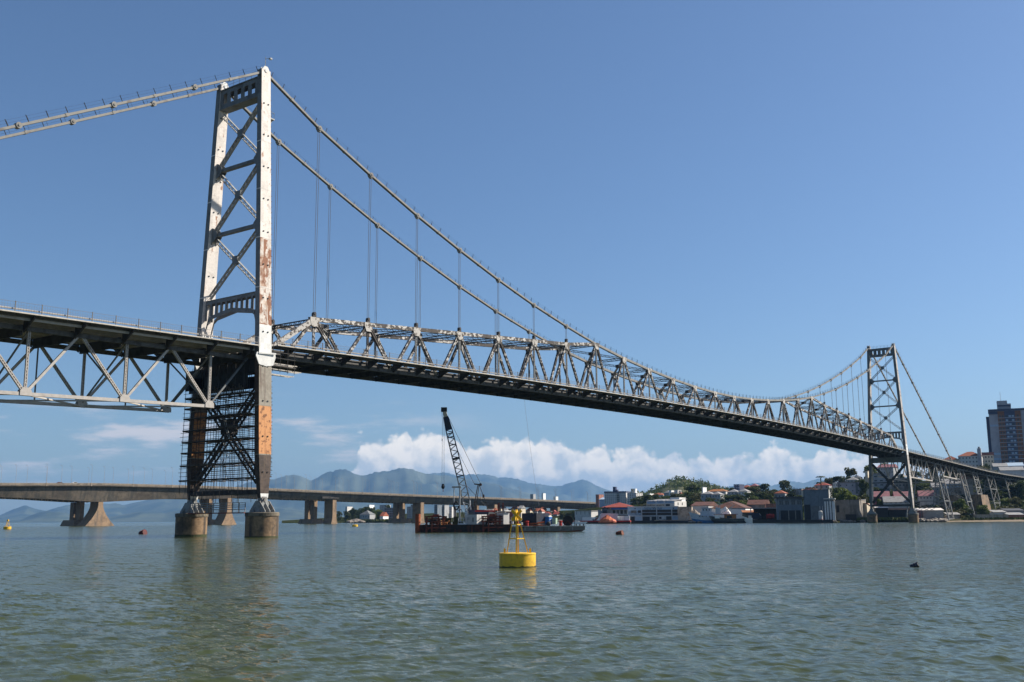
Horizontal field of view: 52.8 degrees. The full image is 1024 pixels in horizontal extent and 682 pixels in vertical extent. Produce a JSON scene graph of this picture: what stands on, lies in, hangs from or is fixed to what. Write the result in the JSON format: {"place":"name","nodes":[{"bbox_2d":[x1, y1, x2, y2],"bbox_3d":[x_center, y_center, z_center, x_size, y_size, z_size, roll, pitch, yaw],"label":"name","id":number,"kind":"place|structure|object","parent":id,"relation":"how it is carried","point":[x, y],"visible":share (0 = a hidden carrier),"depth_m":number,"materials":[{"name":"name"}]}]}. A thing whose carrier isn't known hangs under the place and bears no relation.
{"place":"outdoors","nodes":[
{"label":"outdoors","id":0,"kind":"place"},
{"bbox_2d":[0,508,344,522],"bbox_3d":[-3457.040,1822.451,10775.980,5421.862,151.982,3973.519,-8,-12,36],"label":"hills","id":1,"kind":"structure","parent":0,"point":[138,516],"depth_m":10216.95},
{"bbox_2d":[0,468,577,520],"bbox_3d":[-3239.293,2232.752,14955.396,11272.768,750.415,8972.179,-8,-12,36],"label":"mountain","id":2,"kind":"structure","parent":0,"point":[425,484],"depth_m":13989.33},
{"bbox_2d":[0,521,1023,681],"bbox_3d":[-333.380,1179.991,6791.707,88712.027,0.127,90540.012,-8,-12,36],"label":"water","id":3,"kind":"structure","parent":0,"point":[635,602],"depth_m":29.19,"materials":[{"name":"liquid"}]},
{"bbox_2d":[415,514,419,532],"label":"steel pile","id":4,"kind":"object","parent":3,"relation":"in","point":[417,523],"visible":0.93,"depth_m":194.88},
{"bbox_2d":[0,57,973,537],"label":"suspension bridge","id":5,"kind":"structure","parent":3,"relation":"in","point":[262,515],"depth_m":184.94,"materials":[{"name":"grey paint"}]},
{"bbox_2d":[0,299,258,412],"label":"approach span","id":6,"kind":"object","parent":5,"relation":"attached to","point":[126,343],"visible":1,"depth_m":142.62,"materials":[{"name":"paint"}]},
{"bbox_2d":[188,502,245,513],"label":"catwalk","id":7,"kind":"object","parent":5,"relation":"attached to","point":[219,507],"visible":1,"depth_m":156.22,"materials":[{"name":"metal"}]},
{"bbox_2d":[178,344,300,502],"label":"scaffolding","id":8,"kind":"object","parent":5,"relation":"attached to","point":[238,384],"visible":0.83,"depth_m":159.78,"materials":[{"name":"grey metal"}]},
{"bbox_2d":[420,524,584,532],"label":"barge","id":9,"kind":"object","parent":3,"relation":"on","point":[476,528],"visible":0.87,"depth_m":194.84},
{"bbox_2d":[424,514,445,531],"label":"winch frame","id":10,"kind":"object","parent":9,"relation":"on","point":[437,522],"visible":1,"depth_m":194.38,"materials":[{"name":"metal"}]},
{"bbox_2d":[452,486,464,524],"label":"drilling rig","id":11,"kind":"object","parent":9,"relation":"on","point":[455,520],"visible":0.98,"depth_m":198.11,"materials":[{"name":"grey metal"}]},
{"bbox_2d":[441,407,497,517],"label":"crawler crane","id":12,"kind":"object","parent":9,"relation":"on","point":[446,421],"visible":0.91,"depth_m":201.15,"materials":[{"name":"black paint"}]},
{"bbox_2d":[465,515,486,523],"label":"site cabin","id":13,"kind":"object","parent":9,"relation":"on","point":[473,519],"visible":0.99,"depth_m":195.25,"materials":[{"name":"metal"}]},
{"bbox_2d":[481,514,502,531],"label":"winch frame","id":14,"kind":"object","parent":9,"relation":"on","point":[490,521],"visible":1,"depth_m":194.36,"materials":[{"name":"metal"}]},
{"bbox_2d":[495,511,509,523],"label":"deck shed","id":15,"kind":"structure","parent":9,"relation":"on","point":[505,519],"depth_m":196.82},
{"bbox_2d":[529,522,546,525],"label":"steel box","id":16,"kind":"object","parent":9,"relation":"on","point":[544,524],"visible":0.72,"depth_m":197.08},
{"bbox_2d":[522,513,549,521],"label":"container","id":17,"kind":"object","parent":16,"relation":"on","point":[535,517],"visible":0.94,"depth_m":197.37,"materials":[{"name":"metal"}]},
{"bbox_2d":[562,516,572,525],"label":"cable reel","id":18,"kind":"object","parent":9,"relation":"on","point":[567,520],"visible":0.99,"depth_m":196.61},
{"bbox_2d":[499,509,535,567],"bbox_3d":[0.274,10.209,52.489,1.886,3.243,1.886,0,-10,0],"label":"navigation buoy","id":19,"kind":"object","parent":3,"relation":"on","point":[516,559],"visible":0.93,"depth_m":51.74,"materials":[{"name":"metal"}]},
{"bbox_2d":[573,516,630,523],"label":"pontoon","id":20,"kind":"object","parent":3,"relation":"in","point":[620,520],"visible":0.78,"depth_m":509.03,"materials":[{"name":"red paint"}]},
{"bbox_2d":[598,515,615,522],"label":"tarp heap","id":21,"kind":"object","parent":20,"relation":"on","point":[607,518],"visible":1,"depth_m":501.22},
{"bbox_2d":[599,513,617,520],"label":"laid up boat","id":22,"kind":"object","parent":20,"relation":"on","point":[612,515],"visible":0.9,"depth_m":505.75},
{"bbox_2d":[689,508,714,522],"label":"fishing boat","id":23,"kind":"object","parent":3,"relation":"on","point":[704,515],"visible":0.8,"depth_m":474.00,"materials":[{"name":"blue paint"}]},
{"bbox_2d":[709,499,745,522],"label":"fishing boat","id":24,"kind":"object","parent":3,"relation":"on","point":[727,518],"visible":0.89,"depth_m":467.93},
{"bbox_2d":[0,0,1023,514],"label":"sky","id":25,"kind":"structure","parent":0,"point":[750,198],"materials":[{"name":"blue"}]},
{"bbox_2d":[430,472,823,509],"bbox_3d":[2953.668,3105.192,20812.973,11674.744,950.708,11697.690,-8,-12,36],"label":"mountain","id":26,"kind":"structure","parent":0,"point":[581,490],"depth_m":20442.61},
{"bbox_2d":[282,481,1023,522],"bbox_3d":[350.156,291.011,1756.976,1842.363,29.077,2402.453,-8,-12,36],"label":"terrain","id":27,"kind":"structure","parent":0,"point":[342,520],"depth_m":714.65,"materials":[{"name":"plant"}]},
{"bbox_2d":[0,498,578,525],"bbox_3d":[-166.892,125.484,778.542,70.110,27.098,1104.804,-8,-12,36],"label":"girder bridge","id":28,"kind":"structure","parent":27,"relation":"on","point":[77,513],"depth_m":787.64,"materials":[{"name":"concrete"}]},
{"bbox_2d":[0,483,595,525],"bbox_3d":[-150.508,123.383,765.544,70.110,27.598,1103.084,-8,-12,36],"label":"girder bridge","id":29,"kind":"structure","parent":27,"relation":"on","point":[96,495],"depth_m":700.27,"materials":[{"name":"concrete"}]},
{"bbox_2d":[359,510,375,519],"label":"house","id":30,"kind":"structure","parent":27,"relation":"on","point":[367,514],"depth_m":1016.75,"materials":[{"name":"grey paint"}]},
{"bbox_2d":[384,508,392,518],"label":"building","id":31,"kind":"structure","parent":27,"relation":"on","point":[389,511],"depth_m":1035.57,"materials":[{"name":"grey stone"}]},
{"bbox_2d":[345,519,434,521],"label":"grass","id":32,"kind":"structure","parent":27,"relation":"on","point":[376,520],"depth_m":983.54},
{"bbox_2d":[407,507,412,518],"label":"building","id":33,"kind":"structure","parent":27,"relation":"on","point":[409,512],"depth_m":1036.48,"materials":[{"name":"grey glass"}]},
{"bbox_2d":[434,505,441,519],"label":"apartment block","id":34,"kind":"structure","parent":27,"relation":"on","point":[437,509],"depth_m":1037.39,"materials":[{"name":"grey stone"}]},
{"bbox_2d":[442,505,448,517],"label":"apartment block","id":35,"kind":"structure","parent":27,"relation":"on","point":[445,510],"depth_m":1046.97,"materials":[{"name":"white concrete"}]},
{"bbox_2d":[575,510,597,520],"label":"shed","id":36,"kind":"structure","parent":27,"relation":"on","point":[579,515],"depth_m":650.90,"materials":[{"name":"metal"}]},
{"bbox_2d":[595,494,603,506],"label":"apartment block","id":37,"kind":"structure","parent":27,"relation":"on","point":[598,496],"depth_m":988.62,"materials":[{"name":"brick"}]},
{"bbox_2d":[604,487,629,505],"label":"apartment block","id":38,"kind":"structure","parent":27,"relation":"on","point":[615,495],"depth_m":929.78,"materials":[{"name":"grey concrete"}]},
{"bbox_2d":[604,503,630,515],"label":"boathouse","id":39,"kind":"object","parent":27,"relation":"on","point":[620,509],"visible":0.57,"depth_m":537.58,"materials":[{"name":"red"}]},
{"bbox_2d":[627,489,642,504],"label":"apartment block","id":40,"kind":"structure","parent":27,"relation":"on","point":[633,493],"depth_m":921.00,"materials":[{"name":"white concrete"}]},
{"bbox_2d":[627,505,679,520],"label":"marine station","id":41,"kind":"object","parent":27,"relation":"on","point":[646,513],"visible":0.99,"depth_m":508.76,"materials":[{"name":"white stone"}]},
{"bbox_2d":[646,499,686,506],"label":"warehouse","id":42,"kind":"structure","parent":27,"relation":"on","point":[666,502],"depth_m":529.66,"materials":[{"name":"paint"}]},
{"bbox_2d":[678,507,692,519],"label":"building","id":43,"kind":"structure","parent":27,"relation":"on","point":[683,513],"depth_m":501.07,"materials":[{"name":"paint"}]},
{"bbox_2d":[683,483,701,495],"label":"tree","id":44,"kind":"object","parent":27,"relation":"on","point":[693,487],"visible":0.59,"depth_m":789.73,"materials":[{"name":"green plant"}]},
{"bbox_2d":[690,502,717,512],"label":"warehouse","id":45,"kind":"structure","parent":27,"relation":"on","point":[697,506],"depth_m":514.63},
{"bbox_2d":[701,491,712,501],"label":"house","id":46,"kind":"structure","parent":27,"relation":"on","point":[705,495],"depth_m":692.72,"materials":[{"name":"concrete"}]},
{"bbox_2d":[711,492,724,501],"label":"house","id":47,"kind":"structure","parent":27,"relation":"on","point":[717,495],"depth_m":682.61,"materials":[{"name":"paint"}]},
{"bbox_2d":[709,489,727,493],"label":"house","id":48,"kind":"structure","parent":27,"relation":"on","point":[722,491],"depth_m":772.47,"materials":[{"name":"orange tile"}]},
{"bbox_2d":[711,501,753,518],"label":"warehouse","id":49,"kind":"structure","parent":27,"relation":"on","point":[729,504],"depth_m":514.43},
{"bbox_2d":[729,494,746,500],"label":"tree","id":50,"kind":"object","parent":27,"relation":"on","point":[739,497],"visible":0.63,"depth_m":679.97,"materials":[{"name":"green plant"}]},
{"bbox_2d":[733,484,743,490],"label":"apartment block","id":51,"kind":"structure","parent":27,"relation":"on","point":[738,487],"depth_m":782.67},
{"bbox_2d":[747,486,761,492],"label":"tree","id":52,"kind":"object","parent":27,"relation":"on","point":[754,489],"visible":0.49,"depth_m":771.17,"materials":[{"name":"green plant"}]},
{"bbox_2d":[747,500,769,507],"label":"shed","id":53,"kind":"structure","parent":27,"relation":"on","point":[756,503],"depth_m":529.64,"materials":[{"name":"brown tile"}]},
{"bbox_2d":[756,483,769,491],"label":"tree","id":54,"kind":"object","parent":27,"relation":"on","point":[763,487],"visible":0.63,"depth_m":774.76,"materials":[{"name":"green plant"}]},
{"bbox_2d":[758,492,771,503],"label":"tree","id":55,"kind":"object","parent":27,"relation":"on","point":[764,495],"visible":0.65,"depth_m":605.35,"materials":[{"name":"green plant"}]},
{"bbox_2d":[774,490,787,501],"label":"house","id":56,"kind":"structure","parent":27,"relation":"on","point":[780,493],"depth_m":633.39,"materials":[{"name":"ceramic"}]},
{"bbox_2d":[779,480,792,492],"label":"tree","id":57,"kind":"object","parent":27,"relation":"on","point":[783,484],"visible":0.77,"depth_m":715.48,"materials":[{"name":"green plant"}]},
{"bbox_2d":[773,497,803,519],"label":"boathouse","id":58,"kind":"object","parent":27,"relation":"on","point":[788,508],"visible":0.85,"depth_m":471.67,"materials":[{"name":"paint"}]},
{"bbox_2d":[803,489,829,519],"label":"building","id":59,"kind":"structure","parent":27,"relation":"on","point":[814,500],"depth_m":468.21,"materials":[{"name":"grey paint"}]},
{"bbox_2d":[814,482,832,497],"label":"house","id":60,"kind":"structure","parent":27,"relation":"on","point":[824,486],"depth_m":604.49,"materials":[{"name":"orange tile"}]},
{"bbox_2d":[823,498,835,519],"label":"silo","id":61,"kind":"object","parent":27,"relation":"on","point":[832,509],"visible":0.69,"depth_m":464.91,"materials":[{"name":"metal"}]},
{"bbox_2d":[828,487,843,510],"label":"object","id":62,"kind":"object","parent":27,"relation":"on","point":[834,490],"visible":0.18,"depth_m":534.11,"materials":[{"name":"plant"}]},
{"bbox_2d":[833,476,844,482],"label":"tree","id":63,"kind":"object","parent":27,"relation":"on","point":[839,479],"visible":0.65,"depth_m":681.46,"materials":[{"name":"green plant"}]},
{"bbox_2d":[834,487,851,499],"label":"tree","id":64,"kind":"object","parent":27,"relation":"on","point":[839,496],"visible":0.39,"depth_m":521.91,"materials":[{"name":"green plant"}]},
{"bbox_2d":[837,482,861,494],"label":"apartment house","id":65,"kind":"structure","parent":27,"relation":"on","point":[854,488],"depth_m":613.52,"materials":[{"name":"grey concrete"}]},
{"bbox_2d":[835,500,864,520],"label":"warehouse","id":66,"kind":"structure","parent":27,"relation":"on","point":[852,510],"depth_m":473.71,"materials":[{"name":"concrete"}]},
{"bbox_2d":[844,467,856,476],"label":"tree","id":67,"kind":"object","parent":27,"relation":"on","point":[850,472],"visible":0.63,"depth_m":745.82,"materials":[{"name":"green plant"}]},
{"bbox_2d":[844,492,857,499],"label":"tree","id":68,"kind":"object","parent":27,"relation":"on","point":[850,496],"visible":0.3,"depth_m":512.63,"materials":[{"name":"green plant"}]},
{"bbox_2d":[858,479,868,498],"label":"tree","id":69,"kind":"object","parent":27,"relation":"on","point":[863,484],"visible":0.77,"depth_m":573.69,"materials":[{"name":"green plant"}]},
{"bbox_2d":[863,503,869,516],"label":"gable house","id":70,"kind":"structure","parent":27,"relation":"on","point":[866,507],"depth_m":483.21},
{"bbox_2d":[865,471,868,495],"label":"slab tower","id":71,"kind":"structure","parent":27,"relation":"on","point":[867,478],"depth_m":604.99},
{"bbox_2d":[874,507,888,517],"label":"shed","id":72,"kind":"structure","parent":27,"relation":"on","point":[881,511],"depth_m":485.15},
{"bbox_2d":[873,491,889,508],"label":"house","id":73,"kind":"structure","parent":27,"relation":"on","point":[885,493],"depth_m":540.27,"materials":[{"name":"red tile"}]},
{"bbox_2d":[873,473,890,491],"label":"apartment block","id":74,"kind":"structure","parent":27,"relation":"on","point":[878,479],"depth_m":594.82,"materials":[{"name":"concrete"}]},
{"bbox_2d":[856,517,907,519],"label":"grass","id":75,"kind":"structure","parent":27,"relation":"on","point":[886,518],"depth_m":462.43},
{"bbox_2d":[877,464,898,488],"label":"terrace house","id":76,"kind":"structure","parent":27,"relation":"on","point":[892,472],"depth_m":635.45,"materials":[{"name":"white concrete"}]},
{"bbox_2d":[882,496,907,507],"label":"house","id":77,"kind":"structure","parent":27,"relation":"on","point":[894,500],"depth_m":515.07,"materials":[{"name":"metal"}]},
{"bbox_2d":[888,507,909,517],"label":"shed","id":78,"kind":"structure","parent":27,"relation":"on","point":[896,512],"depth_m":483.49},
{"bbox_2d":[892,478,907,491],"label":"apartment wing","id":79,"kind":"structure","parent":27,"relation":"on","point":[902,486],"depth_m":584.21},
{"bbox_2d":[893,491,909,506],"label":"house","id":80,"kind":"structure","parent":27,"relation":"on","point":[897,493],"depth_m":537.01,"materials":[{"name":"red tile"}]},
{"bbox_2d":[909,484,928,498],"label":"tree","id":81,"kind":"object","parent":27,"relation":"on","point":[919,489],"visible":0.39,"depth_m":566.34,"materials":[{"name":"green plant"}]},
{"bbox_2d":[917,490,935,506],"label":"house","id":82,"kind":"structure","parent":27,"relation":"on","point":[927,497],"depth_m":539.06,"materials":[{"name":"grey glass"}]},
{"bbox_2d":[919,508,943,518],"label":"shed","id":83,"kind":"structure","parent":27,"relation":"on","point":[928,514],"depth_m":479.38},
{"bbox_2d":[876,448,1023,519],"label":"approach viaduct","id":84,"kind":"object","parent":27,"relation":"on","point":[923,461],"visible":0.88,"depth_m":502.83,"materials":[{"name":"metal"}]},
{"bbox_2d":[941,478,960,487],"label":"house","id":85,"kind":"structure","parent":27,"relation":"on","point":[956,483],"depth_m":575.31,"materials":[{"name":"concrete"}]},
{"bbox_2d":[940,488,961,495],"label":"house","id":86,"kind":"structure","parent":27,"relation":"on","point":[955,490],"depth_m":554.09,"materials":[{"name":"grey concrete"}]},
{"bbox_2d":[943,512,960,518],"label":"shed","id":87,"kind":"structure","parent":27,"relation":"on","point":[956,515],"depth_m":475.15,"materials":[{"name":"metal"}]},
{"bbox_2d":[944,508,966,517],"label":"tree","id":88,"kind":"object","parent":27,"relation":"on","point":[961,512],"visible":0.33,"depth_m":491.49,"materials":[{"name":"green plant"}]},
{"bbox_2d":[952,498,968,515],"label":"tree","id":89,"kind":"object","parent":27,"relation":"on","point":[959,505],"visible":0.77,"depth_m":496.81,"materials":[{"name":"green plant"}]},
{"bbox_2d":[961,476,973,504],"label":"house","id":90,"kind":"structure","parent":27,"relation":"on","point":[971,483],"depth_m":554.35,"materials":[{"name":"grey concrete"}]},
{"bbox_2d":[958,447,982,480],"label":"apartment building","id":91,"kind":"structure","parent":27,"relation":"on","point":[973,459],"depth_m":725.76,"materials":[{"name":"concrete"}]},
{"bbox_2d":[975,505,988,513],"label":"bush","id":92,"kind":"object","parent":27,"relation":"on","point":[981,509],"visible":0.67,"depth_m":497.58,"materials":[{"name":"green plant"}]},
{"bbox_2d":[981,452,993,470],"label":"apartment block","id":93,"kind":"structure","parent":27,"relation":"on","point":[988,458],"depth_m":741.15,"materials":[{"name":"concrete"}]},
{"bbox_2d":[973,514,1008,517],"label":"retaining wall","id":94,"kind":"structure","parent":27,"relation":"on","point":[991,515],"depth_m":461.22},
{"bbox_2d":[961,517,1023,519],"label":"grass","id":95,"kind":"structure","parent":27,"relation":"on","point":[986,518],"depth_m":458.32,"materials":[{"name":"plant"}]},
{"bbox_2d":[986,485,999,499],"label":"tree","id":96,"kind":"object","parent":27,"relation":"on","point":[988,491],"visible":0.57,"depth_m":579.31,"materials":[{"name":"green plant"}]},
{"bbox_2d":[985,490,1007,498],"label":"tree","id":97,"kind":"object","parent":27,"relation":"on","point":[1001,493],"visible":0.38,"depth_m":581.33,"materials":[{"name":"green plant"}]},
{"bbox_2d":[989,510,1005,513],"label":"shed","id":98,"kind":"structure","parent":27,"relation":"on","point":[997,512],"depth_m":470.69,"materials":[{"name":"metal"}]},
{"bbox_2d":[991,463,1007,472],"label":"hall","id":99,"kind":"structure","parent":27,"relation":"on","point":[994,466],"depth_m":697.46,"materials":[{"name":"metal"}]},
{"bbox_2d":[986,397,1023,463],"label":"apartment tower","id":100,"kind":"structure","parent":27,"relation":"on","point":[1005,426],"depth_m":761.20,"materials":[{"name":"grey glass"}]},
{"bbox_2d":[998,484,1020,497],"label":"tree","id":101,"kind":"object","parent":27,"relation":"on","point":[1003,488],"visible":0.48,"depth_m":590.09,"materials":[{"name":"green plant"}]},
{"bbox_2d":[998,466,1023,483],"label":"hall","id":102,"kind":"structure","parent":27,"relation":"on","point":[1019,471],"depth_m":635.84,"materials":[{"name":"metal"}]},
{"bbox_2d":[1000,508,1023,513],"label":"shed","id":103,"kind":"structure","parent":27,"relation":"on","point":[1014,510],"depth_m":473.93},
{"bbox_2d":[1004,512,1023,517],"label":"shed","id":104,"kind":"structure","parent":27,"relation":"on","point":[1015,514],"depth_m":463.49,"materials":[{"name":"metal"}]},
{"bbox_2d":[1008,497,1021,507],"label":"bush","id":105,"kind":"object","parent":27,"relation":"on","point":[1015,500],"visible":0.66,"depth_m":528.14,"materials":[{"name":"green plant"}]},
{"bbox_2d":[1007,462,1023,467],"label":"hall","id":106,"kind":"structure","parent":27,"relation":"on","point":[1018,464],"depth_m":706.76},
{"bbox_2d":[1014,481,1023,499],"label":"tree","id":107,"kind":"object","parent":27,"relation":"on","point":[1020,485],"visible":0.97,"depth_m":578.03,"materials":[{"name":"green plant"}]},
{"bbox_2d":[653,479,728,493],"bbox_3d":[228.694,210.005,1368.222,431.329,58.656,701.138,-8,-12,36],"label":"hill","id":108,"kind":"structure","parent":0,"point":[663,490],"depth_m":1349.23,"materials":[{"name":"green plant"}]},
{"bbox_2d":[637,475,732,494],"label":"woodland","id":109,"kind":"object","parent":108,"relation":"on","point":[675,484],"visible":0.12,"depth_m":1397.33,"materials":[{"name":"green plant"}]},
{"bbox_2d":[631,508,832,522],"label":"quay","id":110,"kind":"structure","parent":0,"point":[771,521],"depth_m":486.01,"materials":[{"name":"concrete"}]},
{"bbox_2d":[741,510,757,519],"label":"lean to","id":111,"kind":"object","parent":110,"relation":"on","point":[745,513],"visible":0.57,"depth_m":493.36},
{"bbox_2d":[748,513,761,519],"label":"truck","id":112,"kind":"object","parent":110,"relation":"on","point":[756,516],"visible":0.74,"depth_m":484.09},
{"bbox_2d":[947,519,1023,521],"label":"beach","id":113,"kind":"structure","parent":0,"point":[1018,520],"depth_m":453.09,"materials":[{"name":"sand"}]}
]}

